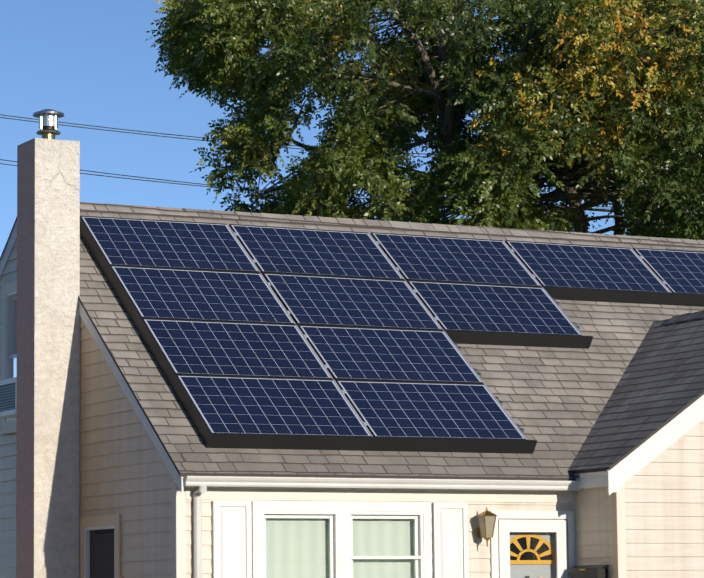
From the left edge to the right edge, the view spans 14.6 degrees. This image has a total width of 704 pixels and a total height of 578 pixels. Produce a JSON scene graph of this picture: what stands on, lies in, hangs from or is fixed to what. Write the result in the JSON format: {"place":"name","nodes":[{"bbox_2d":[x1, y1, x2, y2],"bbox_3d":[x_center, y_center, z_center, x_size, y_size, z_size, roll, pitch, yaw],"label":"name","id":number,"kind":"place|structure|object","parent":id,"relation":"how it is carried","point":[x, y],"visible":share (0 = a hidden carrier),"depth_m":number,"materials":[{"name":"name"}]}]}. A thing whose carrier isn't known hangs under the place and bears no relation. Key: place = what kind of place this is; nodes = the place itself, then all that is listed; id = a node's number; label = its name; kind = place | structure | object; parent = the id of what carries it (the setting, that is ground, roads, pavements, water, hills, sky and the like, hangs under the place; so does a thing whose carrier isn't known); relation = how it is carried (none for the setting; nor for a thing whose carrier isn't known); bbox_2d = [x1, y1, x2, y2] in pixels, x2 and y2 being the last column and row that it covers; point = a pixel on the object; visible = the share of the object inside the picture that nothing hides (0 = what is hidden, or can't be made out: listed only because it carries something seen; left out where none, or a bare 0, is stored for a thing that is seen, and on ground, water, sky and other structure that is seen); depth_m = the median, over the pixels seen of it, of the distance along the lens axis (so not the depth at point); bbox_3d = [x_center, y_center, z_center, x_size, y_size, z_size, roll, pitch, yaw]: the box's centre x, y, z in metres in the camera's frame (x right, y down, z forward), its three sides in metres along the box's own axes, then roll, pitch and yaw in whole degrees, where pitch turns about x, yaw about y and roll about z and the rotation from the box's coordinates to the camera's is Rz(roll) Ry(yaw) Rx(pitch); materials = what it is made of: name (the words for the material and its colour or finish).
{"place":"outdoors","nodes":[
{"label":"outdoors","id":0,"kind":"place"},
{"bbox_2d":[0,114,622,209],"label":"power lines","id":1,"kind":"object","parent":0,"point":[160,136],"visible":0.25,"depth_m":78.28,"materials":[{"name":"grey metal"}]},
{"bbox_2d":[0,0,628,256],"label":"sky","id":2,"kind":"structure","parent":0,"point":[91,62],"materials":[{"name":"blue"}]},
{"bbox_2d":[145,0,703,239],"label":"tree","id":3,"kind":"object","parent":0,"point":[678,117],"depth_m":54.67,"materials":[{"name":"green plant"}]},
{"bbox_2d":[453,298,579,432],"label":"array rail ends","id":4,"kind":"object","parent":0,"point":[496,397],"visible":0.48,"depth_m":27.37,"materials":[{"name":"grey metal"}]},
{"label":"ground","id":5,"kind":"structure","parent":0,"visible":0},
{"bbox_2d":[16,138,79,577],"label":"chimney","id":6,"kind":"object","parent":5,"relation":"on","point":[48,380],"visible":1,"depth_m":26.61,"materials":[{"name":"paint"}]},
{"bbox_2d":[33,109,63,138],"bbox_3d":[-2.990,-1.587,27.063,0.313,0.361,0.313,3,-7,-27],"label":"chimney cap","id":7,"kind":"object","parent":6,"relation":"on","point":[48,122],"visible":0.94,"depth_m":26.99,"materials":[{"name":"silver metal"}]},
{"bbox_2d":[0,240,703,577],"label":"house walls","id":8,"kind":"structure","parent":5,"relation":"on","point":[125,473],"depth_m":25.93,"materials":[{"name":"beige wood"}]},
{"bbox_2d":[0,281,16,434],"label":"gable window","id":9,"kind":"structure","parent":8,"relation":"attached to","point":[9,339],"depth_m":28.50,"materials":[{"name":"white glass"}]},
{"bbox_2d":[0,377,16,417],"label":"air conditioner","id":10,"kind":"object","parent":9,"relation":"attached to","point":[8,392],"visible":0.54,"depth_m":27.73,"materials":[{"name":"white plastic"}]},
{"bbox_2d":[80,514,121,577],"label":"gable window","id":11,"kind":"structure","parent":8,"relation":"attached to","point":[88,525],"depth_m":26.09,"materials":[{"name":"white paint"}]},
{"bbox_2d":[212,501,251,577],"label":"shutter","id":12,"kind":"object","parent":8,"relation":"attached to","point":[231,539],"visible":0.9,"depth_m":24.64,"materials":[{"name":"white paint"}]},
{"bbox_2d":[251,501,431,577],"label":"front window","id":13,"kind":"structure","parent":8,"relation":"attached to","point":[297,539],"depth_m":25.20,"materials":[{"name":"white paint"}]},
{"bbox_2d":[0,223,703,494],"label":"rake boards","id":14,"kind":"object","parent":8,"relation":"attached to","point":[643,455],"visible":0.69,"depth_m":25.90,"materials":[{"name":"white paint"}]},
{"bbox_2d":[0,217,703,480],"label":"roof edges","id":15,"kind":"object","parent":8,"relation":"on","point":[469,478],"visible":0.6,"depth_m":25.70,"materials":[{"name":"grey"}]},
{"bbox_2d":[1,211,703,477],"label":"roof shingles","id":16,"kind":"object","parent":8,"relation":"on","point":[630,378],"visible":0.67,"depth_m":27.10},
{"bbox_2d":[80,216,703,452],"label":"array skirt rails","id":17,"kind":"object","parent":16,"relation":"on","point":[258,441],"visible":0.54,"depth_m":26.25,"materials":[{"name":"black metal"}]},
{"bbox_2d":[81,216,259,272],"bbox_3d":[-1.843,-0.443,27.957,1.678,0.629,0.818,3,-7,-27],"label":"solar panel","id":18,"kind":"object","parent":17,"relation":"on","point":[167,244],"visible":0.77,"depth_m":27.94,"materials":[{"name":"blue"}]},
{"bbox_2d":[110,265,295,323],"bbox_3d":[-1.467,0.073,27.174,1.678,0.629,0.818,3,-7,-27],"label":"solar panel","id":19,"kind":"object","parent":17,"relation":"on","point":[191,294],"visible":0.9,"depth_m":27.15,"materials":[{"name":"blue"}]},
{"bbox_2d":[142,318,332,378],"bbox_3d":[-1.091,0.589,26.391,1.678,0.629,0.818,3,-7,-27],"label":"solar panel","id":20,"kind":"object","parent":17,"relation":"on","point":[213,348],"visible":0.85,"depth_m":26.37,"materials":[{"name":"blue"}]},
{"bbox_2d":[177,375,372,436],"bbox_3d":[-0.715,1.105,25.609,1.678,0.629,0.818,3,-7,-27],"label":"solar panel","id":21,"kind":"object","parent":17,"relation":"on","point":[261,405],"visible":0.83,"depth_m":25.59,"materials":[{"name":"blue"}]},
{"bbox_2d":[229,224,404,279],"bbox_3d":[-0.358,-0.372,28.717,1.678,0.629,0.818,3,-8,-27],"label":"solar panel","id":22,"kind":"object","parent":17,"relation":"on","point":[296,251],"visible":0.92,"depth_m":28.69,"materials":[{"name":"blue"}]},
{"bbox_2d":[262,273,442,330],"bbox_3d":[0.018,0.143,27.934,1.678,0.629,0.818,3,-8,-27],"label":"solar panel","id":23,"kind":"object","parent":17,"relation":"on","point":[345,301],"visible":0.85,"depth_m":27.91,"materials":[{"name":"blue"}]},
{"bbox_2d":[298,325,483,383],"bbox_3d":[0.382,0.659,27.146,1.650,0.629,0.818,3,-7,-27],"label":"solar panel","id":24,"kind":"object","parent":17,"relation":"on","point":[380,354],"visible":0.85,"depth_m":27.13,"materials":[{"name":"blue"}]},
{"bbox_2d":[336,380,526,439],"bbox_3d":[0.758,1.175,26.363,1.650,0.629,0.818,3,-7,-27],"label":"solar panel","id":25,"kind":"object","parent":17,"relation":"on","point":[426,410],"visible":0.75,"depth_m":26.35,"materials":[{"name":"blue"}]},
{"bbox_2d":[370,232,541,286],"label":"solar panel","id":26,"kind":"object","parent":17,"relation":"on","point":[449,259],"visible":0.9,"depth_m":29.45,"materials":[{"name":"blue"}]},
{"bbox_2d":[407,280,582,335],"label":"solar panel","id":27,"kind":"object","parent":17,"relation":"on","point":[488,308],"visible":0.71,"depth_m":28.68,"materials":[{"name":"blue"}]},
{"bbox_2d":[505,240,671,292],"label":"solar panel","id":28,"kind":"object","parent":17,"relation":"on","point":[582,266],"visible":0.83,"depth_m":30.22,"materials":[{"name":"blue"}]},
{"bbox_2d":[633,248,703,293],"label":"solar panel","id":29,"kind":"object","parent":17,"relation":"on","point":[677,271],"visible":0.92,"depth_m":30.84,"materials":[{"name":"blue"}]},
{"bbox_2d":[80,202,703,324],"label":"ridge caps","id":30,"kind":"object","parent":16,"relation":"on","point":[214,214],"visible":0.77,"depth_m":29.98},
{"bbox_2d":[666,248,703,251],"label":"roof junction box conduit","id":31,"kind":"object","parent":16,"relation":"on","point":[685,250],"visible":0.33,"depth_m":31.61,"materials":[{"name":"grey metal"}]},
{"bbox_2d":[184,471,606,577],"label":"gutter","id":32,"kind":"object","parent":8,"relation":"attached to","point":[202,483],"visible":0.83,"depth_m":25.06,"materials":[{"name":"white metal"}]},
{"bbox_2d":[172,482,626,577],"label":"corner trim","id":33,"kind":"structure","parent":8,"relation":"attached to","point":[179,498],"depth_m":25.42,"materials":[{"name":"beige wood"}]},
{"bbox_2d":[432,503,468,577],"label":"shutter","id":34,"kind":"object","parent":8,"relation":"attached to","point":[450,544],"visible":0.98,"depth_m":25.67,"materials":[{"name":"white paint"}]},
{"bbox_2d":[475,507,497,546],"bbox_3d":[1.250,2.231,25.764,0.154,0.375,0.213,3,-7,-27],"label":"porch lantern","id":35,"kind":"object","parent":8,"relation":"attached to","point":[486,523],"visible":1,"depth_m":25.71,"materials":[{"name":"gold metal"}]},
{"bbox_2d":[490,511,574,577],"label":"front door","id":36,"kind":"structure","parent":8,"relation":"attached to","point":[532,544],"depth_m":26.16,"materials":[{"name":"white paint"}]},
{"bbox_2d":[568,565,607,577],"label":"mailbox","id":37,"kind":"object","parent":8,"relation":"attached to","point":[589,571],"visible":1,"depth_m":25.87,"materials":[{"name":"black metal"}]}
]}

